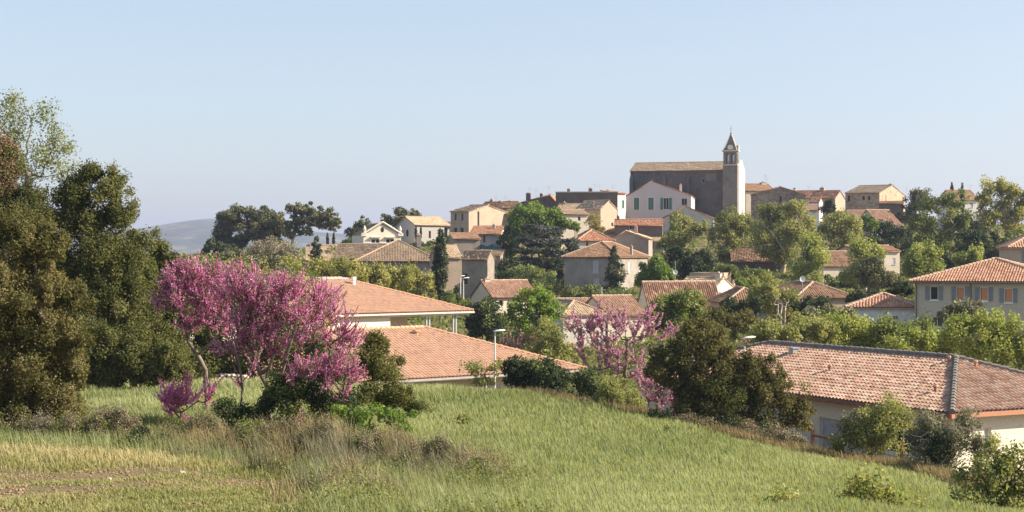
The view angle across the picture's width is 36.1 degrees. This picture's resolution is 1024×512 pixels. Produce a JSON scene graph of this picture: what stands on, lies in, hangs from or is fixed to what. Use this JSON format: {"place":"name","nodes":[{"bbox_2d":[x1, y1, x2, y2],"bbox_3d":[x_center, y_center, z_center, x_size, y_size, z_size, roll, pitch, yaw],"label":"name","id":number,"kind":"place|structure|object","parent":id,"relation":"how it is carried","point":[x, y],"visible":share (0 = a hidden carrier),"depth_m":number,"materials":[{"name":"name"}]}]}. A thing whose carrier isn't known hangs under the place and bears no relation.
{"place":"outdoors","nodes":[
{"label":"outdoors","id":0,"kind":"place"},
{"bbox_2d":[0,467,291,511],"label":"gravel","id":1,"kind":"structure","parent":0,"point":[69,490],"depth_m":29.52,"materials":[{"name":"stone"}]},
{"bbox_2d":[71,219,348,256],"bbox_3d":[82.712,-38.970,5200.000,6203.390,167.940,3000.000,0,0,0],"label":"hills","id":2,"kind":"structure","parent":0,"point":[191,237],"depth_m":4466.53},
{"bbox_2d":[0,421,633,511],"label":"grass","id":3,"kind":"structure","parent":0,"point":[424,493],"depth_m":25.91,"materials":[{"name":"green plant"}]},
{"bbox_2d":[0,215,1023,511],"bbox_3d":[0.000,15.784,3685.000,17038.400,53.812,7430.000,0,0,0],"label":"ground","id":4,"kind":"structure","parent":0,"point":[36,489],"depth_m":32.17,"materials":[{"name":"green plant"}]},
{"bbox_2d":[0,130,55,379],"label":"dry oak","id":5,"kind":"object","parent":4,"relation":"on","point":[10,164],"visible":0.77,"depth_m":79.55,"materials":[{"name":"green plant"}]},
{"bbox_2d":[0,86,80,202],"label":"ash tree","id":6,"kind":"object","parent":4,"relation":"on","point":[42,150],"visible":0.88,"depth_m":89.87,"materials":[{"name":"green plant"}]},
{"bbox_2d":[0,186,98,428],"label":"holm oak","id":7,"kind":"object","parent":4,"relation":"on","point":[28,385],"visible":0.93,"depth_m":43.60,"materials":[{"name":"green plant"}]},
{"bbox_2d":[0,392,142,444],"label":"weed clump","id":8,"kind":"object","parent":4,"relation":"on","point":[67,423],"visible":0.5,"depth_m":39.30,"materials":[{"name":"green plant"}]},
{"bbox_2d":[12,158,178,387],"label":"holm oak","id":9,"kind":"object","parent":4,"relation":"on","point":[128,268],"visible":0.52,"depth_m":75.47,"materials":[{"name":"green plant"}]},
{"bbox_2d":[44,309,198,388],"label":"bush","id":10,"kind":"object","parent":4,"relation":"on","point":[122,364],"visible":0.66,"depth_m":72.93,"materials":[{"name":"green plant"}]},
{"bbox_2d":[0,438,314,511],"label":"turf","id":11,"kind":"structure","parent":4,"relation":"on","point":[25,457],"depth_m":29.19,"materials":[{"name":"green plant"}]},
{"bbox_2d":[135,234,202,383],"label":"holm oak","id":12,"kind":"object","parent":4,"relation":"on","point":[160,253],"visible":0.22,"depth_m":81.68,"materials":[{"name":"green plant"}]},
{"bbox_2d":[154,370,223,421],"bbox_3d":[-9.790,4.415,47.016,1.972,2.133,1.578,0,0,39],"label":"redbud","id":13,"kind":"object","parent":4,"relation":"on","point":[178,396],"visible":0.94,"depth_m":46.88,"materials":[{"name":"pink plant"}]},
{"bbox_2d":[157,395,227,437],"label":"weed clump","id":14,"kind":"object","parent":4,"relation":"on","point":[205,420],"visible":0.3,"depth_m":39.27,"materials":[{"name":"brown plant"}]},
{"bbox_2d":[143,250,247,410],"bbox_3d":[-10.434,2.662,51.950,3.540,5.805,1.849,0,0,0],"label":"redbud","id":15,"kind":"object","parent":4,"relation":"on","point":[191,288],"visible":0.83,"depth_m":51.84,"materials":[{"name":"pink plant"}]},
{"bbox_2d":[155,286,246,378],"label":"redbud","id":16,"kind":"object","parent":4,"relation":"on","point":[204,337],"visible":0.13,"depth_m":94.07,"materials":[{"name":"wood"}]},
{"bbox_2d":[210,203,292,249],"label":"umbrella pine","id":17,"kind":"object","parent":4,"relation":"on","point":[263,223],"visible":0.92,"depth_m":338.23,"materials":[{"name":"green plant"}]},
{"bbox_2d":[219,410,308,451],"bbox_3d":[-6.057,4.410,38.510,2.577,1.415,1.510,0,0,0],"label":"weed clump","id":18,"kind":"object","parent":4,"relation":"on","point":[249,428],"visible":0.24,"depth_m":38.37,"materials":[{"name":"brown plant"}]},
{"bbox_2d":[244,235,303,262],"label":"leafless tree","id":19,"kind":"object","parent":4,"relation":"on","point":[263,248],"visible":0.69,"depth_m":239.12,"materials":[{"name":"grey plant"}]},
{"bbox_2d":[1,408,549,511],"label":"dry grass","id":20,"kind":"structure","parent":4,"relation":"on","point":[201,433],"depth_m":34.02,"materials":[{"name":"plant"}]},
{"bbox_2d":[194,301,358,382],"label":"field scrub","id":21,"kind":"object","parent":4,"relation":"on","point":[244,358],"visible":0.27,"depth_m":95.40,"materials":[{"name":"green plant"}]},
{"bbox_2d":[84,276,474,340],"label":"school pavilion","id":22,"kind":"structure","parent":4,"relation":"on","point":[378,306],"depth_m":138.39,"materials":[{"name":"tile"}]},
{"bbox_2d":[204,253,366,416],"bbox_3d":[-6.621,2.604,46.109,4.728,5.430,2.594,0,0,-11],"label":"redbud","id":23,"kind":"object","parent":4,"relation":"on","point":[252,297],"visible":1,"depth_m":45.80,"materials":[{"name":"pink plant"}]},
{"bbox_2d":[211,367,365,427],"bbox_3d":[-6.570,4.226,45.188,4.793,2.140,1.863,0,0,0],"label":"ivy shrub","id":24,"kind":"object","parent":4,"relation":"on","point":[281,395],"visible":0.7,"depth_m":45.01,"materials":[{"name":"green plant"}]},
{"bbox_2d":[283,201,341,250],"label":"umbrella pine","id":25,"kind":"object","parent":4,"relation":"on","point":[324,219],"visible":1,"depth_m":334.10,"materials":[{"name":"green plant"}]},
{"bbox_2d":[0,408,628,511],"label":"weeds","id":26,"kind":"object","parent":4,"relation":"on","point":[376,490],"visible":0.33,"depth_m":27.25,"materials":[{"name":"green plant"}]},
{"bbox_2d":[279,408,352,460],"bbox_3d":[-4.552,4.210,36.592,2.138,1.726,1.325,0,0,0],"label":"weed clump","id":27,"kind":"object","parent":4,"relation":"on","point":[320,428],"visible":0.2,"depth_m":36.35,"materials":[{"name":"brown plant"}]},
{"bbox_2d":[279,342,371,428],"bbox_3d":[-5.319,3.891,44.968,2.694,2.958,1.553,0,0,0],"label":"redbud","id":28,"kind":"object","parent":4,"relation":"on","point":[330,370],"visible":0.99,"depth_m":44.86,"materials":[{"name":"pink plant"}]},
{"bbox_2d":[328,254,368,282],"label":"plane tree","id":29,"kind":"object","parent":4,"relation":"on","point":[349,270],"visible":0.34,"depth_m":195.87,"materials":[{"name":"green plant"}]},
{"bbox_2d":[331,243,386,269],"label":"tiled house","id":30,"kind":"structure","parent":4,"relation":"on","point":[354,250],"depth_m":277.14,"materials":[{"name":"tile"}]},
{"bbox_2d":[330,402,417,434],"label":"leafy bush","id":31,"kind":"object","parent":4,"relation":"on","point":[364,415],"visible":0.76,"depth_m":42.90,"materials":[{"name":"green plant"}]},
{"bbox_2d":[338,416,412,456],"bbox_3d":[-3.191,4.219,35.480,1.967,1.660,1.354,0,0,0],"label":"weed clump","id":32,"kind":"object","parent":4,"relation":"on","point":[365,442],"visible":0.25,"depth_m":35.27,"materials":[{"name":"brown plant"}]},
{"bbox_2d":[352,221,402,243],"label":"pediment house","id":33,"kind":"structure","parent":4,"relation":"on","point":[382,232],"depth_m":301.07,"materials":[{"name":"paint"}]},
{"bbox_2d":[354,233,429,276],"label":"long roof house","id":34,"kind":"structure","parent":4,"relation":"on","point":[398,252],"depth_m":263.60,"materials":[{"name":"tile"}]},
{"bbox_2d":[351,328,433,417],"bbox_3d":[-3.804,4.015,49.977,2.682,3.468,1.711,0,0,0],"label":"evergreen shrub","id":35,"kind":"object","parent":4,"relation":"on","point":[392,394],"visible":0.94,"depth_m":49.82,"materials":[{"name":"green plant"}]},
{"bbox_2d":[224,325,586,389],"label":"house roof","id":36,"kind":"structure","parent":4,"relation":"on","point":[433,355],"depth_m":111.00,"materials":[{"name":"tile"}]},
{"bbox_2d":[397,268,437,319],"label":"plane tree","id":37,"kind":"object","parent":4,"relation":"on","point":[417,278],"visible":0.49,"depth_m":195.36,"materials":[{"name":"green plant"}]},
{"bbox_2d":[396,216,450,245],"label":"house","id":38,"kind":"structure","parent":4,"relation":"on","point":[430,225],"depth_m":314.51,"materials":[{"name":"paint"}]},
{"bbox_2d":[399,422,471,465],"bbox_3d":[-1.530,4.246,33.154,1.799,1.589,1.450,0,0,0],"label":"weed clump","id":39,"kind":"object","parent":4,"relation":"on","point":[436,443],"visible":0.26,"depth_m":32.83,"materials":[{"name":"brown plant"}]},
{"bbox_2d":[431,228,449,325],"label":"cypress","id":40,"kind":"object","parent":4,"relation":"on","point":[440,257],"visible":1,"depth_m":185.61,"materials":[{"name":"green plant"}]},
{"bbox_2d":[429,244,461,293],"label":"walled house","id":41,"kind":"structure","parent":4,"relation":"on","point":[454,266],"depth_m":250.67,"materials":[{"name":"paint"}]},
{"bbox_2d":[460,250,495,298],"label":"shadow house","id":42,"kind":"structure","parent":4,"relation":"on","point":[477,266],"depth_m":245.45,"materials":[{"name":"paint"}]},
{"bbox_2d":[449,204,507,231],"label":"corner house","id":43,"kind":"structure","parent":4,"relation":"on","point":[466,218],"depth_m":301.76,"materials":[{"name":"paint"}]},
{"bbox_2d":[463,295,508,342],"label":"garden tree","id":44,"kind":"object","parent":4,"relation":"on","point":[485,319],"visible":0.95,"depth_m":159.41,"materials":[{"name":"green plant"}]},
{"bbox_2d":[458,354,521,388],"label":"hedge bush","id":45,"kind":"object","parent":4,"relation":"on","point":[482,378],"visible":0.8,"depth_m":92.91,"materials":[{"name":"green plant"}]},
{"bbox_2d":[470,277,532,316],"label":"brick roof villa","id":46,"kind":"object","parent":4,"relation":"on","point":[503,290],"visible":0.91,"depth_m":200.80,"materials":[{"name":"paint"}]},
{"bbox_2d":[0,376,1023,511],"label":"grass","id":47,"kind":"structure","parent":4,"relation":"on","point":[646,463],"depth_m":44.60,"materials":[{"name":"green plant"}]},
{"bbox_2d":[9,214,1023,407],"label":"undergrowth","id":48,"kind":"object","parent":4,"relation":"on","point":[693,244],"visible":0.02,"depth_m":190.70,"materials":[{"name":"green plant"}]},
{"bbox_2d":[498,263,564,294],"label":"garden tree","id":49,"kind":"object","parent":4,"relation":"on","point":[536,276],"visible":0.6,"depth_m":234.55,"materials":[{"name":"green plant"}]},
{"bbox_2d":[502,285,568,347],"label":"garden tree","id":50,"kind":"object","parent":4,"relation":"on","point":[535,300],"visible":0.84,"depth_m":149.50,"materials":[{"name":"green plant"}]},
{"bbox_2d":[500,353,576,395],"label":"hedge bush","id":51,"kind":"object","parent":4,"relation":"on","point":[526,373],"visible":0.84,"depth_m":87.42,"materials":[{"name":"green plant"}]},
{"bbox_2d":[497,199,580,257],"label":"chestnut tree","id":52,"kind":"object","parent":4,"relation":"on","point":[532,213],"visible":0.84,"depth_m":280.56,"materials":[{"name":"green plant"}]},
{"bbox_2d":[509,224,580,271],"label":"cedar tree","id":53,"kind":"object","parent":4,"relation":"on","point":[533,246],"visible":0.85,"depth_m":266.55,"materials":[{"name":"green plant"}]},
{"bbox_2d":[522,314,581,363],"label":"garden tree","id":54,"kind":"object","parent":4,"relation":"on","point":[551,345],"visible":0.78,"depth_m":131.58,"materials":[{"name":"green plant"}]},
{"bbox_2d":[525,298,606,347],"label":"hip villa","id":55,"kind":"object","parent":4,"relation":"on","point":[583,309],"visible":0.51,"depth_m":167.29,"materials":[{"name":"paint"}]},
{"bbox_2d":[555,184,617,215],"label":"terrace house","id":56,"kind":"structure","parent":4,"relation":"on","point":[568,196],"depth_m":331.59,"materials":[{"name":"paint"}]},
{"bbox_2d":[570,366,604,399],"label":"hedge bush","id":57,"kind":"object","parent":4,"relation":"on","point":[584,381],"visible":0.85,"depth_m":84.69,"materials":[{"name":"green plant"}]},
{"bbox_2d":[575,200,617,231],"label":"gabled house","id":58,"kind":"structure","parent":4,"relation":"on","point":[606,210],"depth_m":310.86,"materials":[{"name":"paint"}]},
{"bbox_2d":[561,241,650,293],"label":"hipped house","id":59,"kind":"structure","parent":4,"relation":"on","point":[586,265],"depth_m":251.22,"materials":[{"name":"paint"}]},
{"bbox_2d":[601,245,628,291],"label":"spruce tree","id":60,"kind":"object","parent":4,"relation":"on","point":[615,276],"visible":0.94,"depth_m":233.62,"materials":[{"name":"green plant"}]},
{"bbox_2d":[585,294,645,344],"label":"front villa","id":61,"kind":"object","parent":4,"relation":"on","point":[633,307],"visible":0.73,"depth_m":170.41,"materials":[{"name":"tile"}]},
{"bbox_2d":[591,374,647,407],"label":"broom bush","id":62,"kind":"object","parent":4,"relation":"on","point":[607,386],"visible":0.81,"depth_m":80.65,"materials":[{"name":"green plant"}]},
{"bbox_2d":[561,297,680,399],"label":"redbud","id":63,"kind":"object","parent":4,"relation":"on","point":[591,325],"visible":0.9,"depth_m":92.96,"materials":[{"name":"pink plant"}]},
{"bbox_2d":[612,225,654,260],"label":"cat slide house","id":64,"kind":"structure","parent":4,"relation":"on","point":[639,242],"depth_m":285.27,"materials":[{"name":"paint"}]},
{"bbox_2d":[614,215,662,236],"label":"striped roof house","id":65,"kind":"structure","parent":4,"relation":"on","point":[651,227],"depth_m":302.81,"materials":[{"name":"tile"}]},
{"bbox_2d":[633,252,674,287],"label":"clipped tree","id":66,"kind":"object","parent":4,"relation":"on","point":[657,269],"visible":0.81,"depth_m":217.09,"materials":[{"name":"green plant"}]},
{"bbox_2d":[634,364,676,411],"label":"redbud","id":67,"kind":"object","parent":4,"relation":"on","point":[647,382],"visible":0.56,"depth_m":83.78,"materials":[{"name":"pink plant"}]},
{"bbox_2d":[626,180,695,218],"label":"pink house","id":68,"kind":"structure","parent":4,"relation":"on","point":[652,199],"depth_m":337.12,"materials":[{"name":"paint"}]},
{"bbox_2d":[642,285,707,337],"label":"garden tree","id":69,"kind":"object","parent":4,"relation":"on","point":[673,306],"visible":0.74,"depth_m":141.32,"materials":[{"name":"green plant"}]},
{"bbox_2d":[637,280,718,325],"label":"twin roof villa","id":70,"kind":"object","parent":4,"relation":"on","point":[650,291],"visible":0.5,"depth_m":186.50,"materials":[{"name":"tile"}]},
{"bbox_2d":[662,209,710,251],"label":"plane tree","id":71,"kind":"object","parent":4,"relation":"on","point":[681,237],"visible":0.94,"depth_m":271.13,"materials":[{"name":"green plant"}]},
{"bbox_2d":[629,130,744,218],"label":"church","id":72,"kind":"structure","parent":4,"relation":"on","point":[713,188],"depth_m":357.83,"materials":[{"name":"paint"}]},
{"bbox_2d":[660,245,718,279],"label":"dark tree","id":73,"kind":"object","parent":4,"relation":"on","point":[686,264],"visible":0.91,"depth_m":234.05,"materials":[{"name":"green plant"}]},
{"bbox_2d":[647,407,795,434],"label":"hedge scrub","id":74,"kind":"object","parent":4,"relation":"on","point":[656,412],"visible":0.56,"depth_m":73.08,"materials":[{"name":"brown plant"}]},
{"bbox_2d":[642,311,817,431],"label":"bush","id":75,"kind":"object","parent":4,"relation":"on","point":[714,392],"visible":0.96,"depth_m":75.53,"materials":[{"name":"green plant"}]},
{"bbox_2d":[705,203,757,264],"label":"plane tree","id":76,"kind":"object","parent":4,"relation":"on","point":[738,225],"visible":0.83,"depth_m":267.23,"materials":[{"name":"green plant"}]},
{"bbox_2d":[699,305,766,342],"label":"garden shrub","id":77,"kind":"object","parent":4,"relation":"on","point":[739,323],"visible":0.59,"depth_m":119.65,"materials":[{"name":"green plant"}]},
{"bbox_2d":[707,295,765,341],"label":"garden shrub","id":78,"kind":"object","parent":4,"relation":"on","point":[730,305],"visible":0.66,"depth_m":149.40,"materials":[{"name":"green plant"}]},
{"bbox_2d":[497,385,984,488],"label":"rough grass","id":79,"kind":"structure","parent":4,"relation":"on","point":[928,468],"depth_m":67.53,"materials":[{"name":"green plant"}]},
{"bbox_2d":[730,246,780,272],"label":"farmhouse","id":80,"kind":"object","parent":4,"relation":"on","point":[743,257],"visible":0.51,"depth_m":261.85,"materials":[{"name":"tile"}]},
{"bbox_2d":[745,269,801,320],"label":"garden tree","id":81,"kind":"object","parent":4,"relation":"on","point":[768,294],"visible":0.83,"depth_m":157.28,"materials":[{"name":"green plant"}]},
{"bbox_2d":[750,186,806,220],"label":"stone barn","id":82,"kind":"structure","parent":4,"relation":"on","point":[780,195],"depth_m":345.11,"materials":[{"name":"beige stone"}]},
{"bbox_2d":[745,198,816,273],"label":"plane tree","id":83,"kind":"object","parent":4,"relation":"on","point":[788,242],"visible":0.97,"depth_m":257.09,"materials":[{"name":"green plant"}]},
{"bbox_2d":[745,309,840,344],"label":"thicket","id":84,"kind":"object","parent":4,"relation":"on","point":[821,331],"visible":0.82,"depth_m":111.45,"materials":[{"name":"green plant"}]},
{"bbox_2d":[788,225,831,282],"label":"pollarded plane","id":85,"kind":"object","parent":4,"relation":"on","point":[812,254],"visible":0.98,"depth_m":227.39,"materials":[{"name":"green plant"}]},
{"bbox_2d":[774,280,848,325],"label":"hedge villa","id":86,"kind":"object","parent":4,"relation":"on","point":[815,288],"visible":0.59,"depth_m":174.24,"materials":[{"name":"tile"}]},
{"bbox_2d":[628,340,1023,470],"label":"mottled roof house","id":87,"kind":"structure","parent":4,"relation":"on","point":[841,378],"depth_m":79.38,"materials":[{"name":"tile"}]},
{"bbox_2d":[814,208,863,250],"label":"plane tree","id":88,"kind":"object","parent":4,"relation":"on","point":[851,224],"visible":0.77,"depth_m":269.23,"materials":[{"name":"green plant"}]},
{"bbox_2d":[815,304,888,347],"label":"thicket","id":89,"kind":"object","parent":4,"relation":"on","point":[853,329],"visible":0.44,"depth_m":113.26,"materials":[{"name":"green plant"}]},
{"bbox_2d":[838,234,887,291],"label":"pollarded plane","id":90,"kind":"object","parent":4,"relation":"on","point":[861,249],"visible":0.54,"depth_m":221.57,"materials":[{"name":"green plant"}]},
{"bbox_2d":[825,389,918,457],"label":"bungalow shrub","id":91,"kind":"object","parent":4,"relation":"on","point":[878,424],"visible":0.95,"depth_m":65.79,"materials":[{"name":"green plant"}]},
{"bbox_2d":[844,183,904,211],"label":"stone house","id":92,"kind":"structure","parent":4,"relation":"on","point":[862,197],"depth_m":361.43,"materials":[{"name":"beige stone"}]},
{"bbox_2d":[850,251,898,291],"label":"tamarisk tree","id":93,"kind":"object","parent":4,"relation":"on","point":[869,276],"visible":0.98,"depth_m":199.34,"materials":[{"name":"green plant"}]},
{"bbox_2d":[844,291,914,327],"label":"annex","id":94,"kind":"object","parent":4,"relation":"on","point":[894,306],"visible":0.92,"depth_m":142.49,"materials":[{"name":"tile"}]},
{"bbox_2d":[834,461,929,508],"bbox_3d":[6.086,4.029,25.999,1.464,1.381,1.011,0,0,-23],"label":"shoot","id":95,"kind":"object","parent":4,"relation":"on","point":[867,490],"visible":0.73,"depth_m":25.91,"materials":[{"name":"green plant"}]},
{"bbox_2d":[865,308,942,350],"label":"thicket","id":96,"kind":"object","parent":4,"relation":"on","point":[879,330],"visible":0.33,"depth_m":111.50,"materials":[{"name":"green plant"}]},
{"bbox_2d":[894,187,935,234],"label":"aleppo pine","id":97,"kind":"object","parent":4,"relation":"on","point":[917,195],"visible":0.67,"depth_m":324.46,"materials":[{"name":"green plant"}]},
{"bbox_2d":[875,318,960,353],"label":"thicket","id":98,"kind":"object","parent":4,"relation":"on","point":[928,340],"visible":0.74,"depth_m":103.39,"materials":[{"name":"green plant"}]},
{"bbox_2d":[900,232,945,283],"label":"pollarded plane","id":99,"kind":"object","parent":4,"relation":"on","point":[915,264],"visible":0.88,"depth_m":215.12,"materials":[{"name":"green plant"}]},
{"bbox_2d":[904,188,974,263],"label":"plane tree","id":100,"kind":"object","parent":4,"relation":"on","point":[957,221],"visible":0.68,"depth_m":271.23,"materials":[{"name":"green plant"}]},
{"bbox_2d":[901,402,1001,468],"bbox_3d":[16.815,7.216,60.052,3.869,3.294,2.731,0,0,0],"label":"olive bush","id":101,"kind":"object","parent":4,"relation":"on","point":[934,443],"visible":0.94,"depth_m":59.68,"materials":[{"name":"green plant"}]},
{"bbox_2d":[933,296,986,325],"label":"garden shrub","id":102,"kind":"object","parent":4,"relation":"on","point":[972,307],"visible":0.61,"depth_m":123.61,"materials":[{"name":"green plant"}]},
{"bbox_2d":[908,257,1023,343],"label":"shuttered house","id":103,"kind":"structure","parent":4,"relation":"on","point":[995,282],"depth_m":138.73,"materials":[{"name":"paint"}]},
{"bbox_2d":[938,300,1023,369],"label":"thicket","id":104,"kind":"object","parent":4,"relation":"on","point":[1006,347],"visible":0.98,"depth_m":99.40,"materials":[{"name":"green plant"}]},
{"bbox_2d":[955,226,1008,259],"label":"dark tree","id":105,"kind":"object","parent":4,"relation":"on","point":[978,237],"visible":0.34,"depth_m":235.43,"materials":[{"name":"green plant"}]},
{"bbox_2d":[948,434,1023,508],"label":"thorn shrub","id":106,"kind":"object","parent":4,"relation":"on","point":[1000,465],"visible":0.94,"depth_m":32.86,"materials":[{"name":"green plant"}]},
{"bbox_2d":[973,174,1023,243],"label":"plane tree","id":107,"kind":"object","parent":4,"relation":"on","point":[1001,213],"visible":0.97,"depth_m":257.16,"materials":[{"name":"green plant"}]},
{"bbox_2d":[995,234,1023,263],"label":"tan house","id":108,"kind":"structure","parent":4,"relation":"on","point":[1012,250],"depth_m":168.27,"materials":[{"name":"paint"}]},
{"bbox_2d":[0,0,1023,233],"label":"sky","id":109,"kind":"structure","parent":0,"point":[367,108],"materials":[{"name":"blue"}]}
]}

